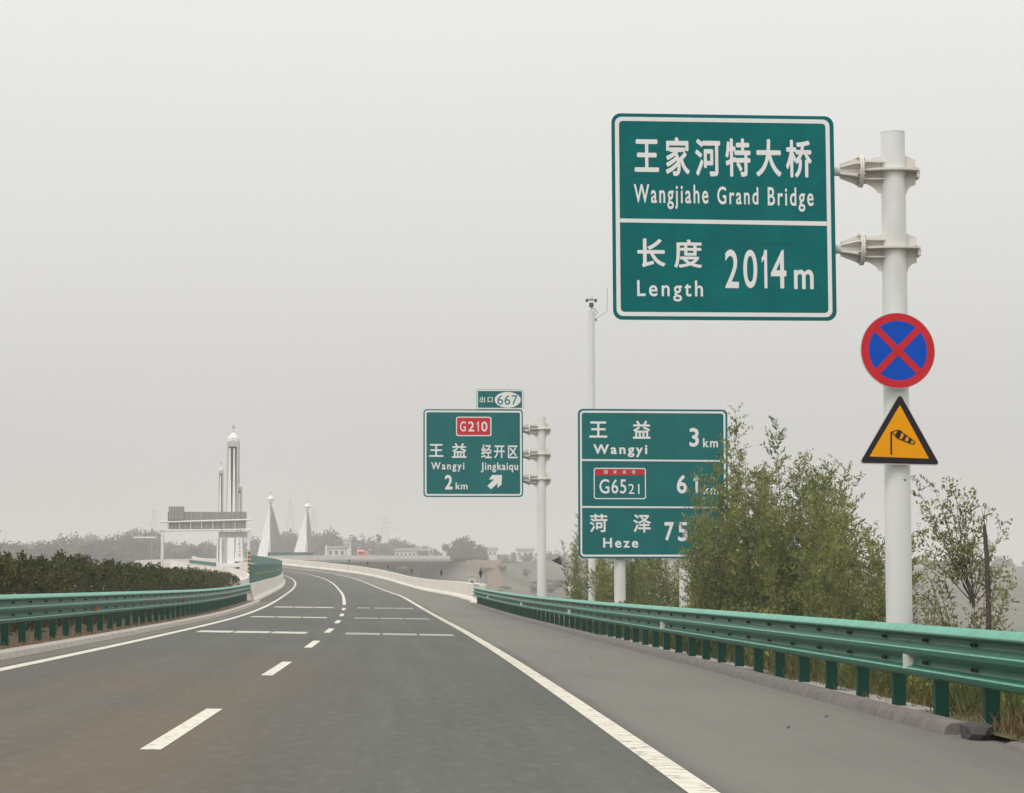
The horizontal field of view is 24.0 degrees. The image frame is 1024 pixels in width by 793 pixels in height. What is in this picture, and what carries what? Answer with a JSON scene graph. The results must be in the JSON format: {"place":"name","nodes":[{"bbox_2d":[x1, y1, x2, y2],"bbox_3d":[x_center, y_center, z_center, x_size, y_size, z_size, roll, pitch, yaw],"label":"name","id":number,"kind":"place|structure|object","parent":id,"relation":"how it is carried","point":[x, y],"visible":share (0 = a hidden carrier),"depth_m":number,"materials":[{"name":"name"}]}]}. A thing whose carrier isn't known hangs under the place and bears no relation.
{"place":"outdoors","nodes":[
{"label":"outdoors","id":0,"kind":"place"},
{"bbox_2d":[0,600,253,649],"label":"median ground","id":1,"kind":"structure","parent":0,"point":[28,633],"depth_m":54.93,"materials":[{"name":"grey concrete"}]},
{"bbox_2d":[0,549,240,635],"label":"hedge","id":2,"kind":"object","parent":1,"relation":"on","point":[41,575],"visible":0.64,"depth_m":61.95,"materials":[{"name":"green plant"}]},
{"bbox_2d":[0,583,250,645],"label":"guardrail","id":3,"kind":"object","parent":1,"relation":"on","point":[21,610],"visible":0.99,"depth_m":56.01,"materials":[{"name":"green metal"}]},
{"bbox_2d":[244,583,253,600],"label":"barrier end block","id":4,"kind":"structure","parent":1,"relation":"on","point":[250,596],"depth_m":126.94,"materials":[{"name":"concrete"}]},
{"bbox_2d":[466,560,503,590],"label":"field","id":5,"kind":"structure","parent":0,"point":[493,577],"depth_m":684.63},
{"bbox_2d":[0,560,1023,792],"bbox_3d":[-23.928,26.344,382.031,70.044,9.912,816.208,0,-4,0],"label":"road","id":6,"kind":"structure","parent":0,"point":[337,709],"depth_m":22.81,"materials":[{"name":"grey asphalt"}]},
{"bbox_2d":[0,600,259,659],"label":"kerb","id":7,"kind":"structure","parent":6,"relation":"on","point":[8,653],"depth_m":51.06,"materials":[{"name":"concrete"}]},
{"bbox_2d":[0,575,295,670],"bbox_3d":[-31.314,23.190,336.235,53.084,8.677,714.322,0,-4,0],"label":"edge line","id":8,"kind":"object","parent":6,"relation":"on","point":[67,655],"visible":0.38,"depth_m":49.53,"materials":[{"name":"paint"}]},
{"bbox_2d":[141,709,221,749],"bbox_3d":[-2.832,2.872,20.991,0.161,0.004,6.000,0,-4,-2],"label":"lane marking","id":9,"kind":"object","parent":6,"relation":"on","point":[168,738],"visible":1,"depth_m":20.36,"materials":[{"name":"paint"}]},
{"bbox_2d":[192,556,284,600],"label":"concrete barrier","id":10,"kind":"object","parent":6,"relation":"on","point":[261,589],"visible":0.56,"depth_m":168.44,"materials":[{"name":"grey concrete"}]},
{"bbox_2d":[216,423,243,566],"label":"bridge tower","id":11,"kind":"structure","parent":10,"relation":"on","point":[229,552],"depth_m":331.16,"materials":[{"name":"white concrete"}]},
{"bbox_2d":[249,555,281,582],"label":"anti glare screen","id":12,"kind":"object","parent":10,"relation":"on","point":[262,568],"visible":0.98,"depth_m":171.12,"materials":[{"name":"green paint"}]},
{"bbox_2d":[262,662,290,674],"bbox_3d":[-3.493,4.048,35.930,0.161,0.005,6.000,0,-4,-3],"label":"lane marking","id":13,"kind":"object","parent":6,"relation":"on","point":[276,668],"visible":1,"depth_m":35.66,"materials":[{"name":"paint"}]},
{"bbox_2d":[265,556,348,571],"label":"concrete barrier","id":14,"kind":"object","parent":6,"relation":"on","point":[320,565],"visible":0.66,"depth_m":344.50,"materials":[{"name":"grey concrete"}]},
{"bbox_2d":[285,570,345,604],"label":"lane line","id":15,"kind":"object","parent":6,"relation":"on","point":[343,598],"visible":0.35,"depth_m":174.73,"materials":[{"name":"paint"}]},
{"bbox_2d":[197,630,453,635],"bbox_3d":[-4.795,6.110,62.197,6.580,0.110,2.202,0,-4,-3],"label":"transverse marking","id":16,"kind":"object","parent":6,"relation":"on","point":[346,633],"visible":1,"depth_m":62.14,"materials":[{"name":"paint"}]},
{"bbox_2d":[251,616,426,618],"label":"transverse marking","id":17,"kind":"object","parent":6,"relation":"on","point":[326,617],"visible":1,"depth_m":89.11,"materials":[{"name":"paint"}]},
{"bbox_2d":[266,555,449,559],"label":"concrete barrier","id":18,"kind":"object","parent":6,"relation":"on","point":[325,557],"visible":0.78,"depth_m":578.14,"materials":[{"name":"grey concrete"}]},
{"bbox_2d":[268,552,313,555],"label":"anti glare screen","id":19,"kind":"object","parent":18,"relation":"on","point":[286,553],"visible":1,"depth_m":497.16,"materials":[{"name":"green paint"}]},
{"bbox_2d":[347,565,407,585],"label":"concrete barrier","id":20,"kind":"object","parent":6,"relation":"on","point":[401,579],"visible":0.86,"depth_m":284.39,"materials":[{"name":"grey concrete"}]},
{"bbox_2d":[406,576,473,600],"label":"concrete barrier","id":21,"kind":"object","parent":6,"relation":"on","point":[461,590],"visible":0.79,"depth_m":172.19,"materials":[{"name":"grey concrete"}]},
{"bbox_2d":[470,583,485,602],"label":"barrier end block","id":22,"kind":"structure","parent":6,"relation":"on","point":[474,598],"depth_m":130.86,"materials":[{"name":"concrete"}]},
{"bbox_2d":[244,561,719,792],"bbox_3d":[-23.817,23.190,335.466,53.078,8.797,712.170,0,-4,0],"label":"edge line","id":23,"kind":"object","parent":6,"relation":"on","point":[530,673],"visible":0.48,"depth_m":20.41,"materials":[{"name":"paint"}]},
{"bbox_2d":[422,608,710,792],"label":"line ribs","id":24,"kind":"object","parent":6,"relation":"on","point":[539,676],"visible":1,"depth_m":23.11,"materials":[{"name":"paint"}]},
{"bbox_2d":[470,603,992,740],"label":"kerb","id":25,"kind":"structure","parent":6,"relation":"on","point":[927,721],"depth_m":28.28,"materials":[{"name":"grey concrete"}]},
{"bbox_2d":[473,587,1023,737],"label":"guardrail","id":26,"kind":"object","parent":6,"relation":"on","point":[990,663],"visible":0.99,"depth_m":28.65,"materials":[{"name":"green metal"}]},
{"bbox_2d":[1003,741,1023,752],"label":"kerb","id":27,"kind":"structure","parent":6,"relation":"on","point":[1018,746],"depth_m":19.44,"materials":[{"name":"concrete"}]},
{"bbox_2d":[0,0,1023,565],"label":"sky","id":28,"kind":"structure","parent":0,"point":[312,228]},
{"bbox_2d":[13,556,1023,684],"bbox_3d":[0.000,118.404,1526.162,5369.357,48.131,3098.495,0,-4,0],"label":"terrain","id":29,"kind":"structure","parent":0,"point":[515,578],"depth_m":677.89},
{"bbox_2d":[5,540,33,554],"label":"tree","id":30,"kind":"object","parent":29,"relation":"on","point":[15,547],"visible":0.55,"depth_m":790.76,"materials":[{"name":"green plant"}]},
{"bbox_2d":[33,538,69,561],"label":"tree","id":31,"kind":"object","parent":29,"relation":"on","point":[48,551],"visible":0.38,"depth_m":766.55,"materials":[{"name":"green plant"}]},
{"bbox_2d":[47,532,81,554],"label":"tree","id":32,"kind":"object","parent":29,"relation":"on","point":[73,543],"visible":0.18,"depth_m":888.30,"materials":[{"name":"green plant"}]},
{"bbox_2d":[75,539,100,564],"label":"tree","id":33,"kind":"object","parent":29,"relation":"on","point":[84,547],"visible":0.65,"depth_m":771.46,"materials":[{"name":"green plant"}]},
{"bbox_2d":[87,541,122,563],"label":"tree","id":34,"kind":"object","parent":29,"relation":"on","point":[112,551],"visible":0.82,"depth_m":767.45,"materials":[{"name":"green plant"}]},
{"bbox_2d":[92,534,122,564],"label":"tree","id":35,"kind":"object","parent":29,"relation":"on","point":[107,543],"visible":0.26,"depth_m":781.43,"materials":[{"name":"green plant"}]},
{"bbox_2d":[115,532,136,560],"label":"tree","id":36,"kind":"object","parent":29,"relation":"on","point":[124,542],"visible":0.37,"depth_m":827.82,"materials":[{"name":"green plant"}]},
{"bbox_2d":[114,544,137,564],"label":"tree","id":37,"kind":"object","parent":29,"relation":"on","point":[125,556],"visible":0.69,"depth_m":781.59,"materials":[{"name":"green plant"}]},
{"bbox_2d":[128,527,146,538],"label":"tree","id":38,"kind":"object","parent":29,"relation":"on","point":[139,532],"visible":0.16,"depth_m":1083.45,"materials":[{"name":"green plant"}]},
{"bbox_2d":[128,533,155,561],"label":"tree","id":39,"kind":"object","parent":29,"relation":"on","point":[143,553],"visible":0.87,"depth_m":771.73,"materials":[{"name":"green plant"}]},
{"bbox_2d":[142,534,167,559],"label":"tree","id":40,"kind":"object","parent":29,"relation":"on","point":[156,551],"visible":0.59,"depth_m":824.20,"materials":[{"name":"green plant"}]},
{"bbox_2d":[164,551,182,558],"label":"tree","id":41,"kind":"object","parent":29,"relation":"on","point":[177,555],"visible":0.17,"depth_m":760.90,"materials":[{"name":"green plant"}]},
{"bbox_2d":[181,544,204,558],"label":"tree","id":42,"kind":"object","parent":29,"relation":"on","point":[190,551],"visible":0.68,"depth_m":765.66,"materials":[{"name":"green plant"}]},
{"bbox_2d":[244,536,261,555],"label":"tree","id":43,"kind":"object","parent":29,"relation":"on","point":[253,542],"visible":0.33,"depth_m":984.88,"materials":[{"name":"green plant"}]},
{"bbox_2d":[280,532,295,551],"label":"tree","id":44,"kind":"object","parent":29,"relation":"on","point":[288,548],"visible":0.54,"depth_m":999.10,"materials":[{"name":"green plant"}]},
{"bbox_2d":[283,528,297,551],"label":"tree","id":45,"kind":"object","parent":29,"relation":"on","point":[291,538],"visible":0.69,"depth_m":999.36,"materials":[{"name":"green plant"}]},
{"bbox_2d":[158,559,450,579],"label":"bridge","id":46,"kind":"structure","parent":29,"relation":"on","point":[416,565],"depth_m":631.51,"materials":[{"name":"concrete"}]},
{"bbox_2d":[160,506,251,572],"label":"message board gantry","id":47,"kind":"object","parent":46,"relation":"on","point":[179,518],"visible":0.9,"depth_m":312.89,"materials":[{"name":"white metal"}]},
{"bbox_2d":[257,491,284,556],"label":"bridge pylon","id":48,"kind":"object","parent":46,"relation":"on","point":[271,540],"visible":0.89,"depth_m":554.95,"materials":[{"name":"grey concrete"}]},
{"bbox_2d":[294,501,313,552],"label":"bridge pylon","id":49,"kind":"object","parent":46,"relation":"on","point":[304,543],"visible":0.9,"depth_m":590.62,"materials":[{"name":"grey concrete"}]},
{"bbox_2d":[313,533,332,554],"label":"tree","id":50,"kind":"object","parent":29,"relation":"on","point":[322,543],"visible":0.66,"depth_m":979.20,"materials":[{"name":"green plant"}]},
{"bbox_2d":[314,526,342,549],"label":"tree","id":51,"kind":"object","parent":29,"relation":"on","point":[336,539],"visible":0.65,"depth_m":983.23,"materials":[{"name":"green plant"}]},
{"bbox_2d":[327,546,347,554],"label":"house","id":52,"kind":"structure","parent":29,"relation":"on","point":[336,550],"depth_m":758.55,"materials":[{"name":"white concrete"}]},
{"bbox_2d":[343,539,351,554],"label":"house","id":53,"kind":"structure","parent":29,"relation":"on","point":[347,542],"depth_m":898.49,"materials":[{"name":"white concrete"}]},
{"bbox_2d":[337,535,360,554],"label":"tree","id":54,"kind":"object","parent":29,"relation":"on","point":[354,541],"visible":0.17,"depth_m":996.34,"materials":[{"name":"green plant"}]},
{"bbox_2d":[348,533,366,550],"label":"tree","id":55,"kind":"object","parent":29,"relation":"on","point":[361,543],"visible":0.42,"depth_m":1005.34,"materials":[{"name":"green plant"}]},
{"bbox_2d":[365,536,381,554],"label":"tree","id":56,"kind":"object","parent":29,"relation":"on","point":[372,545],"visible":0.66,"depth_m":1036.38,"materials":[{"name":"green plant"}]},
{"bbox_2d":[379,542,393,554],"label":"tree","id":57,"kind":"object","parent":29,"relation":"on","point":[385,549],"visible":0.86,"depth_m":1005.70,"materials":[{"name":"green plant"}]},
{"bbox_2d":[387,537,400,554],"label":"tree","id":58,"kind":"object","parent":29,"relation":"on","point":[394,544],"visible":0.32,"depth_m":1045.43,"materials":[{"name":"green plant"}]},
{"bbox_2d":[397,540,412,547],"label":"tree","id":59,"kind":"object","parent":29,"relation":"on","point":[403,545],"visible":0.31,"depth_m":1010.28,"materials":[{"name":"green plant"}]},
{"bbox_2d":[394,548,417,555],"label":"house","id":60,"kind":"structure","parent":29,"relation":"on","point":[407,551],"depth_m":788.42,"materials":[{"name":"white concrete"}]},
{"bbox_2d":[418,548,431,555],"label":"house","id":61,"kind":"structure","parent":29,"relation":"on","point":[424,551],"depth_m":798.43,"materials":[{"name":"white concrete"}]},
{"bbox_2d":[444,536,474,561],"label":"tree","id":62,"kind":"object","parent":29,"relation":"on","point":[451,548],"visible":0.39,"depth_m":854.81,"materials":[{"name":"green plant"}]},
{"bbox_2d":[454,535,475,559],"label":"tree","id":63,"kind":"object","parent":29,"relation":"on","point":[465,547],"visible":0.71,"depth_m":846.93,"materials":[{"name":"green plant"}]},
{"bbox_2d":[476,545,489,559],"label":"tree","id":64,"kind":"object","parent":29,"relation":"on","point":[485,556],"visible":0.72,"depth_m":869.51,"materials":[{"name":"green plant"}]},
{"bbox_2d":[485,547,497,559],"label":"house","id":65,"kind":"structure","parent":29,"relation":"on","point":[492,553],"depth_m":977.97,"materials":[{"name":"white concrete"}]},
{"bbox_2d":[515,548,534,560],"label":"house","id":66,"kind":"structure","parent":29,"relation":"on","point":[521,551],"depth_m":998.00,"materials":[{"name":"white concrete"}]},
{"bbox_2d":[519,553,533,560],"bbox_3d":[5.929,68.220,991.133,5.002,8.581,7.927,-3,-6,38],"label":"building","id":67,"kind":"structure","parent":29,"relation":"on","point":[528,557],"depth_m":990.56,"materials":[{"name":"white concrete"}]},
{"bbox_2d":[991,556,1005,566],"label":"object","id":68,"kind":"object","parent":29,"relation":"on","point":[1001,559],"visible":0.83,"depth_m":1128.49,"materials":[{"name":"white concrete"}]},
{"bbox_2d":[554,617,1023,741],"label":"verge","id":69,"kind":"structure","parent":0,"point":[1007,735],"depth_m":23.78,"materials":[{"name":"green plant"}]},
{"bbox_2d":[423,389,550,596],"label":"exit sign","id":70,"kind":"object","parent":69,"relation":"on","point":[478,452],"visible":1,"depth_m":103.87,"materials":[{"name":"metal"}]},
{"bbox_2d":[552,557,570,598],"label":"wedge sign","id":71,"kind":"object","parent":69,"relation":"on","point":[556,560],"visible":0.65,"depth_m":117.69,"materials":[{"name":"metal"}]},
{"bbox_2d":[558,514,610,624],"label":"leafy tree","id":72,"kind":"object","parent":69,"relation":"on","point":[575,570],"visible":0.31,"depth_m":104.88,"materials":[{"name":"green plant"}]},
{"bbox_2d":[586,288,607,621],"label":"camera pole","id":73,"kind":"object","parent":69,"relation":"on","point":[592,319],"visible":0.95,"depth_m":95.27,"materials":[{"name":"white metal"}]},
{"bbox_2d":[559,557,650,619],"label":"leafy tree","id":74,"kind":"object","parent":69,"relation":"on","point":[575,595],"visible":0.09,"depth_m":98.68,"materials":[{"name":"green plant"}]},
{"bbox_2d":[582,558,716,606],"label":"leafy tree","id":75,"kind":"object","parent":69,"relation":"on","point":[637,592],"visible":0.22,"depth_m":93.87,"materials":[{"name":"green plant"}]},
{"bbox_2d":[578,409,727,606],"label":"distance sign","id":76,"kind":"object","parent":69,"relation":"on","point":[635,479],"visible":0.87,"depth_m":81.98,"materials":[{"name":"metal"}]},
{"bbox_2d":[626,558,709,606],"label":"leafy tree","id":77,"kind":"object","parent":69,"relation":"on","point":[665,580],"visible":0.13,"depth_m":97.22,"materials":[{"name":"green plant"}]},
{"bbox_2d":[668,512,749,609],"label":"leafy tree","id":78,"kind":"object","parent":69,"relation":"on","point":[698,588],"visible":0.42,"depth_m":69.65,"materials":[{"name":"green plant"}]},
{"bbox_2d":[680,594,762,656],"bbox_3d":[3.959,4.301,44.536,1.755,1.343,1.798,0,-4,4],"label":"weed bush","id":79,"kind":"object","parent":69,"relation":"on","point":[727,607],"visible":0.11,"depth_m":44.43,"materials":[{"name":"green plant"}]},
{"bbox_2d":[674,444,774,611],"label":"leafy tree","id":80,"kind":"object","parent":69,"relation":"on","point":[721,498],"visible":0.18,"depth_m":71.12,"materials":[{"name":"green plant"}]},
{"bbox_2d":[701,601,781,653],"bbox_3d":[4.353,4.467,45.659,1.746,1.230,1.718,-4,-6,40],"label":"weed bush","id":81,"kind":"object","parent":69,"relation":"on","point":[764,611],"visible":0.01,"depth_m":45.76,"materials":[{"name":"green plant"}]},
{"bbox_2d":[686,402,797,611],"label":"leafy tree","id":82,"kind":"object","parent":69,"relation":"on","point":[735,430],"visible":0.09,"depth_m":72.73,"materials":[{"name":"green plant"}]},
{"bbox_2d":[720,662,768,672],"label":"drain slab","id":83,"kind":"structure","parent":69,"relation":"on","point":[751,668],"depth_m":36.70,"materials":[{"name":"grey concrete"}]},
{"bbox_2d":[611,113,920,623],"bbox_3d":[4.081,0.311,38.611,5.018,9.676,0.779,0,-4,-2],"label":"bridge name sign","id":84,"kind":"object","parent":69,"relation":"on","point":[723,217],"visible":1,"depth_m":38.57,"materials":[{"name":"metal"}]},
{"bbox_2d":[860,313,934,388],"bbox_3d":[6.160,-0.731,38.504,1.222,1.222,0.108,1,-5,-7],"label":"no stopping sign","id":85,"kind":"object","parent":84,"relation":"attached to","point":[897,350],"visible":1,"depth_m":38.47,"materials":[{"name":"metal"}]},
{"bbox_2d":[861,395,938,465],"bbox_3d":[6.169,0.533,38.387,1.269,1.129,0.047,0,-5,-6],"label":"crosswind sign","id":86,"kind":"object","parent":84,"relation":"attached to","point":[899,438],"visible":1,"depth_m":38.36,"materials":[{"name":"metal"}]},
{"bbox_2d":[713,415,835,615],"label":"leafy tree","id":87,"kind":"object","parent":69,"relation":"on","point":[747,576],"visible":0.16,"depth_m":69.24,"materials":[{"name":"green plant"}]},
{"bbox_2d":[763,650,817,670],"bbox_3d":[4.441,4.065,38.173,1.021,0.724,1.066,4,-6,-39],"label":"weed bush","id":88,"kind":"object","parent":69,"relation":"on","point":[766,652],"visible":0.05,"depth_m":38.11,"materials":[{"name":"green plant"}]},
{"bbox_2d":[740,463,882,615],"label":"leafy tree","id":89,"kind":"object","parent":69,"relation":"on","point":[775,518],"visible":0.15,"depth_m":67.66,"materials":[{"name":"green plant"}]},
{"bbox_2d":[748,454,885,659],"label":"leafy tree","id":90,"kind":"object","parent":69,"relation":"on","point":[803,573],"visible":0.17,"depth_m":65.80,"materials":[{"name":"green plant"}]},
{"bbox_2d":[794,680,855,690],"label":"drain slab","id":91,"kind":"structure","parent":69,"relation":"on","point":[817,684],"depth_m":30.28,"materials":[{"name":"grey concrete"}]},
{"bbox_2d":[815,611,870,664],"bbox_3d":[5.700,4.216,40.333,1.541,1.273,1.579,2,-5,-23],"label":"weed bush","id":92,"kind":"object","parent":69,"relation":"on","point":[859,616],"visible":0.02,"depth_m":40.35,"materials":[{"name":"green plant"}]},
{"bbox_2d":[818,474,878,620],"bbox_3d":[8.711,5.124,62.772,1.881,6.225,1.612,0,-4,0],"label":"leafy tree","id":93,"kind":"object","parent":69,"relation":"on","point":[839,482],"visible":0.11,"depth_m":62.81,"materials":[{"name":"green plant"}]},
{"bbox_2d":[822,660,888,684],"bbox_3d":[4.953,3.702,33.656,1.272,0.795,1.252,-1,-5,12],"label":"weed bush","id":94,"kind":"object","parent":69,"relation":"on","point":[823,661],"visible":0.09,"depth_m":33.48,"materials":[{"name":"green plant"}]},
{"bbox_2d":[792,490,932,624],"bbox_3d":[8.985,5.323,61.868,3.445,5.880,3.745,0,-4,0],"label":"leafy tree","id":95,"kind":"object","parent":69,"relation":"on","point":[875,609],"visible":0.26,"depth_m":61.39,"materials":[{"name":"green plant"}]},
{"bbox_2d":[836,690,932,712],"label":"drain slab","id":96,"kind":"structure","parent":69,"relation":"on","point":[908,704],"depth_m":25.95,"materials":[{"name":"grey concrete"}]},
{"bbox_2d":[912,580,973,627],"bbox_3d":[6.730,3.943,38.746,1.288,2.071,1.270,2,-5,-28],"label":"sparse bush","id":97,"kind":"object","parent":69,"relation":"on","point":[928,614],"visible":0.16,"depth_m":38.82,"materials":[{"name":"green plant"}]},
{"bbox_2d":[903,473,1019,685],"bbox_3d":[6.775,2.917,35.996,1.699,3.542,1.291,0,-4,0],"label":"young tree","id":98,"kind":"object","parent":69,"relation":"on","point":[962,551],"visible":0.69,"depth_m":35.97,"materials":[{"name":"green plant"}]},
{"bbox_2d":[906,675,1023,706],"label":"weed bush","id":99,"kind":"object","parent":69,"relation":"on","point":[931,681],"visible":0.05,"depth_m":27.01,"materials":[{"name":"green plant"}]},
{"bbox_2d":[967,702,1023,741],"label":"dry grass","id":100,"kind":"structure","parent":69,"relation":"on","point":[1011,728],"depth_m":20.97,"materials":[{"name":"beige plant"}]},
{"bbox_2d":[975,505,1016,631],"bbox_3d":[7.066,3.127,35.063,0.680,3.174,0.581,0,-4,0],"label":"cut tree","id":101,"kind":"object","parent":69,"relation":"on","point":[990,599],"visible":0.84,"depth_m":35.07,"materials":[{"name":"brown plant"}]},
{"bbox_3d":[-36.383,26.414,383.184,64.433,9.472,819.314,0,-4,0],"label":"opposite road","id":102,"kind":"structure","parent":0,"visible":0},
{"bbox_2d":[14,559,173,593],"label":"concrete barrier","id":103,"kind":"object","parent":102,"relation":"on","point":[166,561],"visible":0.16,"depth_m":448.57,"materials":[{"name":"grey concrete"}]},
{"bbox_2d":[170,558,250,587],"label":"concrete barrier","id":104,"kind":"object","parent":102,"relation":"on","point":[243,576],"visible":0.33,"depth_m":329.40,"materials":[{"name":"grey concrete"}]},
{"bbox_2d":[189,560,215,565],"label":"anti glare screen","id":105,"kind":"object","parent":104,"relation":"on","point":[203,562],"visible":1,"depth_m":339.40,"materials":[{"name":"green paint"}]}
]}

